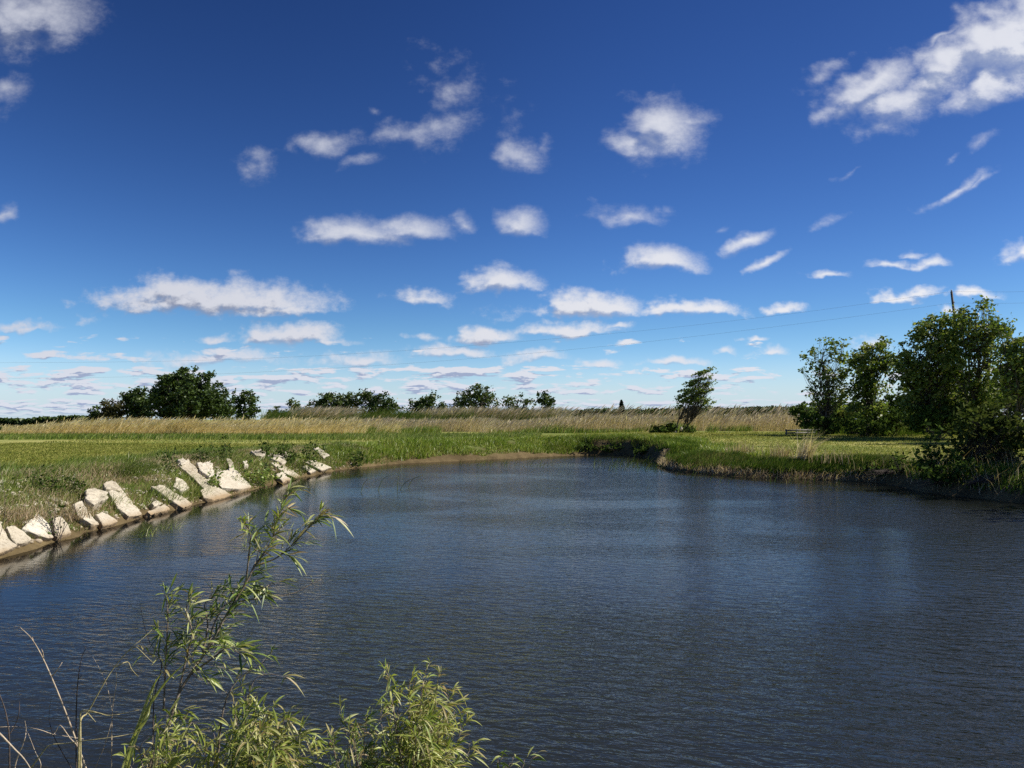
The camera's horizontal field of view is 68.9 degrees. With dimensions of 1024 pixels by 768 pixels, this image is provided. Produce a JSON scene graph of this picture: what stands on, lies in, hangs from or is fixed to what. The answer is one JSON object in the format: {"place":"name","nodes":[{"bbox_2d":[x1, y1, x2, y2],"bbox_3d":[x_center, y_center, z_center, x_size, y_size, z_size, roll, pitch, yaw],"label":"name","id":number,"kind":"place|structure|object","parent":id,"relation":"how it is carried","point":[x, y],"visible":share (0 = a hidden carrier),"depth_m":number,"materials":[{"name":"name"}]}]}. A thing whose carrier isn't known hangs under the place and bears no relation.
{"place":"outdoors","nodes":[
{"label":"outdoors","id":0,"kind":"place"},
{"bbox_2d":[0,415,406,434],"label":"golden grass","id":1,"kind":"structure","parent":0,"point":[185,424],"depth_m":66.62,"materials":[{"name":"plant"}]},
{"bbox_2d":[260,404,576,421],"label":"dark tall grass","id":2,"kind":"structure","parent":0,"point":[284,414],"depth_m":99.70,"materials":[{"name":"plant"}]},
{"bbox_2d":[288,405,570,420],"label":"grey plume grass","id":3,"kind":"structure","parent":0,"point":[339,411],"depth_m":100.58,"materials":[{"name":"plant"}]},
{"bbox_2d":[0,455,1023,767],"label":"water","id":4,"kind":"structure","parent":0,"point":[574,611],"depth_m":9.99,"materials":[{"name":"liquid"}]},
{"bbox_2d":[459,456,841,485],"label":"wading reeds","id":5,"kind":"object","parent":4,"relation":"in","point":[645,468],"visible":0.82,"depth_m":41.37,"materials":[{"name":"plant"}]},
{"bbox_2d":[0,420,1023,595],"bbox_3d":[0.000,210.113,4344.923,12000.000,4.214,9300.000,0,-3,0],"label":"ground","id":6,"kind":"structure","parent":0,"point":[20,566],"depth_m":25.41,"materials":[{"name":"plant"}]},
{"bbox_2d":[0,522,16,555],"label":"concrete chunk","id":7,"kind":"object","parent":6,"relation":"on","point":[7,546],"visible":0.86,"depth_m":14.87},
{"bbox_2d":[0,696,19,767],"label":"dry stalk","id":8,"kind":"object","parent":6,"relation":"on","point":[9,732],"visible":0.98,"depth_m":2.00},
{"bbox_2d":[4,526,31,547],"bbox_3d":[-10.257,3.199,15.338,0.579,0.532,0.566,0,-3,0],"label":"concrete chunk","id":9,"kind":"object","parent":6,"relation":"on","point":[19,537],"visible":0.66,"depth_m":15.33,"materials":[{"name":"concrete"}]},
{"bbox_2d":[0,503,66,522],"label":"grass tuft","id":10,"kind":"object","parent":6,"relation":"on","point":[31,515],"visible":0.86,"depth_m":16.33,"materials":[{"name":"plant"}]},
{"bbox_2d":[21,514,52,540],"bbox_3d":[-10.378,3.219,16.308,0.622,0.665,1.032,1,-3,-14],"label":"concrete chunk","id":11,"kind":"object","parent":6,"relation":"on","point":[42,529],"visible":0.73,"depth_m":16.23,"materials":[{"name":"concrete"}]},
{"bbox_2d":[12,464,82,496],"bbox_3d":[-11.960,2.581,18.968,2.046,1.063,1.711,0,-3,0],"label":"weed plant","id":12,"kind":"object","parent":6,"relation":"on","point":[42,482],"visible":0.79,"depth_m":19.22,"materials":[{"name":"green plant"}]},
{"bbox_2d":[0,414,100,427],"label":"distant wood","id":13,"kind":"object","parent":6,"relation":"on","point":[18,421],"visible":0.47,"depth_m":399.98,"materials":[{"name":"green plant"}]},
{"bbox_2d":[20,627,86,767],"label":"dry stalk","id":14,"kind":"object","parent":6,"relation":"on","point":[83,761],"visible":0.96,"depth_m":2.16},
{"bbox_2d":[50,517,70,541],"bbox_3d":[-10.283,3.332,16.966,0.446,0.554,1.045,2,-3,-35],"label":"concrete chunk","id":15,"kind":"object","parent":6,"relation":"on","point":[67,531],"visible":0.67,"depth_m":16.88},
{"bbox_2d":[43,496,82,541],"bbox_3d":[-10.045,3.004,16.704,0.781,1.034,0.891,2,-4,-40],"label":"weed plant","id":16,"kind":"object","parent":6,"relation":"on","point":[53,518],"visible":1,"depth_m":16.58,"materials":[{"name":"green plant"}]},
{"bbox_2d":[53,504,96,520],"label":"grass tuft","id":17,"kind":"object","parent":6,"relation":"on","point":[74,514],"visible":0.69,"depth_m":18.03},
{"bbox_2d":[63,473,87,495],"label":"weed plant","id":18,"kind":"object","parent":6,"relation":"on","point":[78,484],"visible":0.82,"depth_m":19.87,"materials":[{"name":"green plant"}]},
{"bbox_2d":[74,647,85,767],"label":"dry stalk","id":19,"kind":"object","parent":6,"relation":"on","point":[76,694],"visible":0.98,"depth_m":2.26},
{"bbox_2d":[71,501,98,529],"bbox_3d":[-10.694,3.267,18.487,1.361,0.634,0.478,-2,-4,42],"label":"concrete chunk","id":20,"kind":"object","parent":6,"relation":"on","point":[85,521],"visible":0.77,"depth_m":18.16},
{"bbox_2d":[31,728,150,767],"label":"dry stalk","id":21,"kind":"object","parent":6,"relation":"on","point":[74,742],"visible":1,"depth_m":2.05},
{"bbox_2d":[85,405,101,420],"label":"tree","id":22,"kind":"object","parent":6,"relation":"on","point":[94,413],"visible":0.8,"depth_m":149.24,"materials":[{"name":"green plant"}]},
{"bbox_2d":[82,488,107,511],"bbox_3d":[-11.013,3.081,19.702,0.640,0.571,1.591,1,-3,-28],"label":"rock","id":23,"kind":"object","parent":6,"relation":"on","point":[92,497],"visible":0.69,"depth_m":19.61,"materials":[{"name":"concrete"}]},
{"bbox_2d":[93,657,116,767],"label":"dry stalk","id":24,"kind":"object","parent":6,"relation":"on","point":[112,717],"visible":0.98,"depth_m":2.21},
{"bbox_2d":[94,512,117,529],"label":"concrete chunk","id":25,"kind":"object","parent":6,"relation":"on","point":[106,520],"visible":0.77,"depth_m":18.59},
{"bbox_2d":[79,710,137,767],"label":"dry stalk","id":26,"kind":"object","parent":6,"relation":"on","point":[80,729],"visible":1,"depth_m":2.08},
{"bbox_2d":[102,481,120,491],"bbox_3d":[-11.382,2.963,21.192,0.494,0.372,1.084,1,-3,-26],"label":"rock","id":27,"kind":"object","parent":6,"relation":"on","point":[110,485],"visible":0.67,"depth_m":21.08,"materials":[{"name":"concrete"}]},
{"bbox_2d":[97,398,127,419],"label":"tree","id":28,"kind":"object","parent":6,"relation":"on","point":[115,410],"visible":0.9,"depth_m":147.24,"materials":[{"name":"green plant"}]},
{"bbox_2d":[77,630,152,767],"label":"dry stalk","id":29,"kind":"object","parent":6,"relation":"on","point":[115,666],"visible":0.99,"depth_m":2.11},
{"bbox_2d":[108,488,141,519],"bbox_3d":[-10.768,3.349,20.559,2.049,0.852,0.741,-3,-4,45],"label":"concrete chunk","id":30,"kind":"object","parent":6,"relation":"on","point":[128,511],"visible":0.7,"depth_m":20.28,"materials":[{"name":"concrete"}]},
{"bbox_2d":[117,385,155,419],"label":"tree","id":31,"kind":"object","parent":6,"relation":"on","point":[135,402],"visible":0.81,"depth_m":148.92,"materials":[{"name":"green plant"}]},
{"bbox_2d":[99,451,188,477],"bbox_3d":[-11.782,2.509,24.000,2.960,0.848,2.314,0,-3,-10],"label":"grass tuft","id":32,"kind":"object","parent":6,"relation":"on","point":[131,471],"visible":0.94,"depth_m":23.74,"materials":[{"name":"plant"}]},
{"bbox_2d":[141,609,161,745],"bbox_3d":[-1.099,0.987,2.259,0.063,0.640,0.034,2,-3,-34],"label":"dry stalk","id":33,"kind":"object","parent":6,"relation":"on","point":[155,689],"visible":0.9,"depth_m":2.26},
{"bbox_2d":[122,659,188,767],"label":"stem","id":34,"kind":"object","parent":6,"relation":"on","point":[142,720],"visible":0.98,"depth_m":2.17,"materials":[{"name":"green plant"}]},
{"bbox_2d":[143,504,169,519],"bbox_3d":[-10.127,3.663,21.247,0.343,0.345,1.236,0,-3,0],"label":"rock","id":35,"kind":"object","parent":6,"relation":"on","point":[162,510],"visible":0.98,"depth_m":21.19,"materials":[{"name":"concrete"}]},
{"bbox_2d":[112,696,216,767],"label":"willow bush","id":36,"kind":"object","parent":6,"relation":"on","point":[163,752],"visible":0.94,"depth_m":2.10,"materials":[{"name":"green plant"}]},
{"bbox_2d":[155,447,182,472],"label":"weed plant","id":37,"kind":"object","parent":6,"relation":"on","point":[168,456],"visible":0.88,"depth_m":25.69,"materials":[{"name":"green plant"}]},
{"bbox_2d":[150,485,191,511],"bbox_3d":[-10.389,3.510,22.783,1.288,0.807,0.866,0,-3,8],"label":"concrete chunk","id":38,"kind":"object","parent":6,"relation":"on","point":[183,503],"visible":0.66,"depth_m":22.62,"materials":[{"name":"concrete"}]},
{"bbox_2d":[173,477,187,493],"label":"concrete chunk","id":39,"kind":"object","parent":6,"relation":"on","point":[184,485],"visible":0.48,"depth_m":24.28,"materials":[{"name":"concrete"}]},
{"bbox_2d":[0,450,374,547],"bbox_3d":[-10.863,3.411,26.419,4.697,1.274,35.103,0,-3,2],"label":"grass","id":40,"kind":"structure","parent":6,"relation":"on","point":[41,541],"depth_m":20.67,"materials":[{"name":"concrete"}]},
{"bbox_2d":[142,365,237,420],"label":"tree","id":41,"kind":"object","parent":6,"relation":"on","point":[180,395],"visible":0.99,"depth_m":144.21,"materials":[{"name":"green plant"}]},
{"bbox_2d":[177,459,212,488],"bbox_3d":[-11.403,3.284,26.689,0.824,1.030,3.820,2,-4,-41],"label":"concrete chunk","id":42,"kind":"object","parent":6,"relation":"on","point":[199,481],"visible":0.63,"depth_m":26.46,"materials":[{"name":"concrete"}]},
{"bbox_2d":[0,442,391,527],"bbox_3d":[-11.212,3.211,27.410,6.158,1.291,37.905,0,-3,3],"label":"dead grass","id":43,"kind":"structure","parent":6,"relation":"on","point":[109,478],"depth_m":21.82,"materials":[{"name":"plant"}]},
{"bbox_2d":[0,440,396,539],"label":"bank grass","id":44,"kind":"structure","parent":6,"relation":"on","point":[5,478],"depth_m":23.78,"materials":[{"name":"plant"}]},
{"bbox_2d":[187,440,216,461],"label":"weed plant","id":45,"kind":"object","parent":6,"relation":"on","point":[199,457],"visible":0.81,"depth_m":29.87,"materials":[{"name":"green plant"}]},
{"bbox_2d":[195,461,220,479],"bbox_3d":[-11.547,3.349,28.100,0.811,0.780,3.485,2,-3,-29],"label":"rock","id":46,"kind":"object","parent":6,"relation":"on","point":[209,465],"visible":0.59,"depth_m":27.68,"materials":[{"name":"stone"}]},
{"bbox_2d":[202,471,223,487],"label":"weed plant","id":47,"kind":"object","parent":6,"relation":"on","point":[212,479],"visible":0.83,"depth_m":25.94,"materials":[{"name":"green plant"}]},
{"bbox_2d":[199,486,230,501],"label":"concrete chunk","id":48,"kind":"object","parent":6,"relation":"on","point":[212,497],"visible":0.62,"depth_m":25.14,"materials":[{"name":"concrete"}]},
{"bbox_2d":[209,434,235,459],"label":"weed plant","id":49,"kind":"object","parent":6,"relation":"on","point":[223,450],"visible":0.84,"depth_m":31.61,"materials":[{"name":"green plant"}]},
{"bbox_2d":[167,739,282,767],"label":"grass clump","id":50,"kind":"object","parent":6,"relation":"on","point":[172,763],"visible":0.48,"depth_m":2.04,"materials":[{"name":"green plant"}]},
{"bbox_2d":[214,468,250,492],"bbox_3d":[-10.551,3.720,28.228,1.260,0.891,4.088,0,-3,-6],"label":"concrete chunk","id":51,"kind":"object","parent":6,"relation":"on","point":[228,485],"visible":0.72,"depth_m":27.84,"materials":[{"name":"concrete"}]},
{"bbox_2d":[127,477,352,766],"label":"willow sapling","id":52,"kind":"object","parent":6,"relation":"on","point":[240,593],"visible":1,"depth_m":2.31,"materials":[{"name":"green plant"}]},
{"bbox_2d":[230,388,262,420],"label":"tree","id":53,"kind":"object","parent":6,"relation":"on","point":[248,412],"visible":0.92,"depth_m":149.46,"materials":[{"name":"green plant"}]},
{"bbox_2d":[174,674,333,767],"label":"willow bush","id":54,"kind":"object","parent":6,"relation":"on","point":[265,758],"visible":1,"depth_m":2.03,"materials":[{"name":"green plant"}]},
{"bbox_2d":[216,645,304,767],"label":"willow sapling","id":55,"kind":"object","parent":6,"relation":"on","point":[232,694],"visible":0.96,"depth_m":2.19,"materials":[{"name":"green plant"}]},
{"bbox_2d":[231,454,292,486],"bbox_3d":[-10.061,3.552,29.776,1.965,1.528,2.045,-1,-3,28],"label":"weed plant","id":56,"kind":"object","parent":6,"relation":"on","point":[263,475],"visible":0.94,"depth_m":29.66,"materials":[{"name":"green plant"}]},
{"bbox_2d":[0,431,541,439],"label":"green verge","id":57,"kind":"structure","parent":6,"relation":"on","point":[368,435],"depth_m":59.16,"materials":[{"name":"green plant"}]},
{"bbox_2d":[270,463,299,479],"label":"concrete chunk","id":58,"kind":"object","parent":6,"relation":"on","point":[283,469],"visible":0.49,"depth_m":33.85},
{"bbox_2d":[299,436,331,471],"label":"weed plant","id":59,"kind":"object","parent":6,"relation":"on","point":[309,457],"visible":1,"depth_m":35.84,"materials":[{"name":"green plant"}]},
{"bbox_2d":[308,460,330,472],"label":"concrete chunk","id":60,"kind":"object","parent":6,"relation":"on","point":[324,468],"visible":0.61,"depth_m":37.80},
{"bbox_2d":[305,391,362,409],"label":"tree","id":61,"kind":"object","parent":6,"relation":"on","point":[328,398],"visible":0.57,"depth_m":183.98,"materials":[{"name":"green plant"}]},
{"bbox_2d":[315,696,398,767],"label":"willow bush","id":62,"kind":"object","parent":6,"relation":"on","point":[366,763],"visible":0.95,"depth_m":2.21,"materials":[{"name":"green plant"}]},
{"bbox_2d":[348,448,368,467],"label":"weed plant","id":63,"kind":"object","parent":6,"relation":"on","point":[359,458],"visible":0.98,"depth_m":41.69,"materials":[{"name":"green plant"}]},
{"bbox_2d":[356,388,404,414],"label":"tree","id":64,"kind":"object","parent":6,"relation":"on","point":[375,401],"visible":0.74,"depth_m":183.78,"materials":[{"name":"green plant"}]},
{"bbox_2d":[404,390,450,414],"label":"tree","id":65,"kind":"object","parent":6,"relation":"on","point":[426,401],"visible":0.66,"depth_m":188.97,"materials":[{"name":"green plant"}]},
{"bbox_2d":[370,658,488,767],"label":"willow bush","id":66,"kind":"object","parent":6,"relation":"on","point":[426,747],"visible":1,"depth_m":2.08,"materials":[{"name":"green plant"}]},
{"bbox_2d":[449,383,501,408],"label":"tree","id":67,"kind":"object","parent":6,"relation":"on","point":[464,399],"visible":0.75,"depth_m":181.42,"materials":[{"name":"green plant"}]},
{"bbox_2d":[500,392,535,410],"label":"tree","id":68,"kind":"object","parent":6,"relation":"on","point":[508,404],"visible":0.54,"depth_m":184.36,"materials":[{"name":"green plant"}]},
{"bbox_2d":[491,747,546,767],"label":"willow bush","id":69,"kind":"object","parent":6,"relation":"on","point":[505,764],"visible":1,"depth_m":2.27,"materials":[{"name":"green plant"}]},
{"bbox_2d":[298,431,792,469],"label":"bank weeds","id":70,"kind":"object","parent":6,"relation":"on","point":[404,445],"visible":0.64,"depth_m":49.93,"materials":[{"name":"plant"}]},
{"bbox_2d":[535,390,555,409],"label":"tree","id":71,"kind":"object","parent":6,"relation":"on","point":[544,398],"visible":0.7,"depth_m":179.41,"materials":[{"name":"green plant"}]},
{"bbox_2d":[306,411,805,434],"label":"dry reed bed","id":72,"kind":"object","parent":6,"relation":"on","point":[610,422],"visible":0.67,"depth_m":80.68,"materials":[{"name":"plant"}]},
{"bbox_2d":[572,441,604,450],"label":"bush","id":73,"kind":"object","parent":6,"relation":"on","point":[582,446],"visible":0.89,"depth_m":57.20,"materials":[{"name":"green plant"}]},
{"bbox_2d":[400,405,795,417],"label":"distant hedge","id":74,"kind":"object","parent":6,"relation":"on","point":[651,411],"visible":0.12,"depth_m":231.14,"materials":[{"name":"green plant"}]},
{"bbox_2d":[649,421,677,432],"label":"bush","id":75,"kind":"object","parent":6,"relation":"on","point":[670,427],"visible":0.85,"depth_m":71.04,"materials":[{"name":"green plant"}]},
{"bbox_2d":[557,403,792,423],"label":"reed plumes","id":76,"kind":"object","parent":6,"relation":"on","point":[778,409],"visible":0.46,"depth_m":89.41,"materials":[{"name":"plant"}]},
{"bbox_2d":[672,366,717,431],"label":"windblown tree","id":77,"kind":"object","parent":6,"relation":"on","point":[697,398],"visible":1,"depth_m":71.86,"materials":[{"name":"green plant"}]},
{"bbox_2d":[724,439,761,452],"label":"reed clump","id":78,"kind":"object","parent":6,"relation":"on","point":[741,448],"visible":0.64,"depth_m":39.56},
{"bbox_2d":[656,448,877,481],"bbox_3d":[11.045,4.150,39.328,4.619,1.000,17.557,1,-3,-22],"label":"dry reed edge","id":79,"kind":"object","parent":6,"relation":"on","point":[668,464],"visible":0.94,"depth_m":35.16,"materials":[{"name":"plant"}]},
{"bbox_2d":[758,439,800,457],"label":"reed clump","id":80,"kind":"object","parent":6,"relation":"on","point":[782,452],"visible":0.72,"depth_m":36.77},
{"bbox_2d":[663,443,900,476],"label":"shore reeds","id":81,"kind":"object","parent":6,"relation":"on","point":[742,460],"visible":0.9,"depth_m":35.15,"materials":[{"name":"plant"}]},
{"bbox_2d":[544,433,1023,494],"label":"overhanging grass","id":82,"kind":"structure","parent":6,"relation":"on","point":[981,470],"depth_m":30.12,"materials":[{"name":"plant"}]},
{"bbox_2d":[794,430,833,459],"bbox_3d":[14.585,2.834,35.854,2.301,1.718,2.295,-2,-4,41],"label":"reed clump","id":83,"kind":"object","parent":6,"relation":"on","point":[805,451],"visible":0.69,"depth_m":35.62,"materials":[{"name":"plant"}]},
{"bbox_2d":[786,401,844,419],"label":"bush","id":84,"kind":"object","parent":6,"relation":"on","point":[802,407],"visible":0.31,"depth_m":77.44,"materials":[{"name":"green plant"}]},
{"bbox_2d":[793,412,844,435],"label":"bush","id":85,"kind":"object","parent":6,"relation":"on","point":[825,424],"visible":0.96,"depth_m":62.59,"materials":[{"name":"green plant"}]},
{"bbox_2d":[797,337,858,434],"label":"tree","id":86,"kind":"object","parent":6,"relation":"on","point":[829,390],"visible":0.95,"depth_m":65.87,"materials":[{"name":"green plant"}]},
{"bbox_2d":[808,446,862,463],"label":"reed clump","id":87,"kind":"object","parent":6,"relation":"on","point":[833,453],"visible":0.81,"depth_m":34.21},
{"bbox_2d":[828,403,872,425],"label":"bush","id":88,"kind":"object","parent":6,"relation":"on","point":[841,414],"visible":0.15,"depth_m":69.50,"materials":[{"name":"green plant"}]},
{"bbox_2d":[838,412,895,436],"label":"bush","id":89,"kind":"object","parent":6,"relation":"on","point":[857,427],"visible":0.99,"depth_m":61.54,"materials":[{"name":"green plant"}]},
{"bbox_2d":[841,335,897,435],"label":"tree","id":90,"kind":"object","parent":6,"relation":"on","point":[867,381],"visible":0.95,"depth_m":63.85,"materials":[{"name":"green plant"}]},
{"bbox_2d":[859,461,896,475],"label":"bush","id":91,"kind":"object","parent":6,"relation":"on","point":[880,472],"visible":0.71,"depth_m":31.34,"materials":[{"name":"green plant"}]},
{"bbox_2d":[864,406,926,435],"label":"bush","id":92,"kind":"object","parent":6,"relation":"on","point":[891,417],"visible":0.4,"depth_m":63.49,"materials":[{"name":"green plant"}]},
{"bbox_2d":[884,451,915,474],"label":"bush","id":93,"kind":"object","parent":6,"relation":"on","point":[896,458],"visible":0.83,"depth_m":30.81,"materials":[{"name":"green plant"}]},
{"bbox_2d":[801,420,1023,435],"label":"grove undergrowth","id":94,"kind":"object","parent":6,"relation":"on","point":[903,431],"visible":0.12,"depth_m":66.36,"materials":[{"name":"plant"}]},
{"bbox_2d":[881,305,973,437],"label":"tree","id":95,"kind":"object","parent":6,"relation":"on","point":[922,380],"visible":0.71,"depth_m":59.54,"materials":[{"name":"green plant"}]},
{"bbox_2d":[908,419,956,477],"bbox_3d":[16.362,2.495,28.819,1.920,2.301,1.375,2,-3,-34],"label":"bush","id":96,"kind":"object","parent":6,"relation":"on","point":[926,448],"visible":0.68,"depth_m":28.76,"materials":[{"name":"green plant"}]},
{"bbox_2d":[851,442,1023,498],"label":"dead bank stems","id":97,"kind":"object","parent":6,"relation":"on","point":[1012,463],"visible":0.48,"depth_m":27.10,"materials":[{"name":"plant"}]},
{"bbox_2d":[904,396,988,437],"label":"bush","id":98,"kind":"object","parent":6,"relation":"on","point":[934,416],"visible":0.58,"depth_m":57.69,"materials":[{"name":"green plant"}]},
{"bbox_2d":[912,452,980,487],"bbox_3d":[15.909,3.119,27.320,2.440,1.401,1.467,0,-3,0],"label":"bush","id":99,"kind":"object","parent":6,"relation":"on","point":[940,478],"visible":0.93,"depth_m":27.25,"materials":[{"name":"green plant"}]},
{"bbox_2d":[881,377,1023,415],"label":"bush","id":100,"kind":"object","parent":6,"relation":"on","point":[891,397],"visible":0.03,"depth_m":83.31,"materials":[{"name":"green plant"}]},
{"bbox_2d":[950,289,964,400],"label":"utility pole","id":101,"kind":"object","parent":6,"relation":"on","point":[952,299],"visible":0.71,"depth_m":62.33,"materials":[{"name":"brown wood"}]},
{"bbox_2d":[29,292,944,362],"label":"power wire","id":102,"kind":"object","parent":101,"relation":"attached to","point":[405,350],"visible":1,"depth_m":73.53,"materials":[{"name":"grey metal"}]},
{"bbox_2d":[932,295,1013,429],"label":"tree","id":103,"kind":"object","parent":6,"relation":"on","point":[979,340],"visible":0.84,"depth_m":57.76,"materials":[{"name":"green plant"}]},
{"bbox_2d":[946,394,1023,464],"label":"bush","id":104,"kind":"object","parent":6,"relation":"on","point":[1000,440],"visible":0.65,"depth_m":28.70,"materials":[{"name":"green plant"}]},
{"bbox_2d":[960,462,1023,485],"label":"bush","id":105,"kind":"object","parent":6,"relation":"on","point":[981,480],"visible":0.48,"depth_m":25.87,"materials":[{"name":"green plant"}]},
{"bbox_2d":[982,312,1023,431],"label":"tree","id":106,"kind":"object","parent":6,"relation":"on","point":[1012,355],"visible":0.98,"depth_m":53.82,"materials":[{"name":"green plant"}]},
{"bbox_2d":[0,431,1023,466],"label":"lawn grass","id":107,"kind":"structure","parent":0,"point":[35,452],"depth_m":46.79,"materials":[{"name":"plant"}]},
{"bbox_2d":[0,0,1023,419],"label":"sky","id":108,"kind":"structure","parent":0,"point":[208,183],"materials":[{"name":"blue"}]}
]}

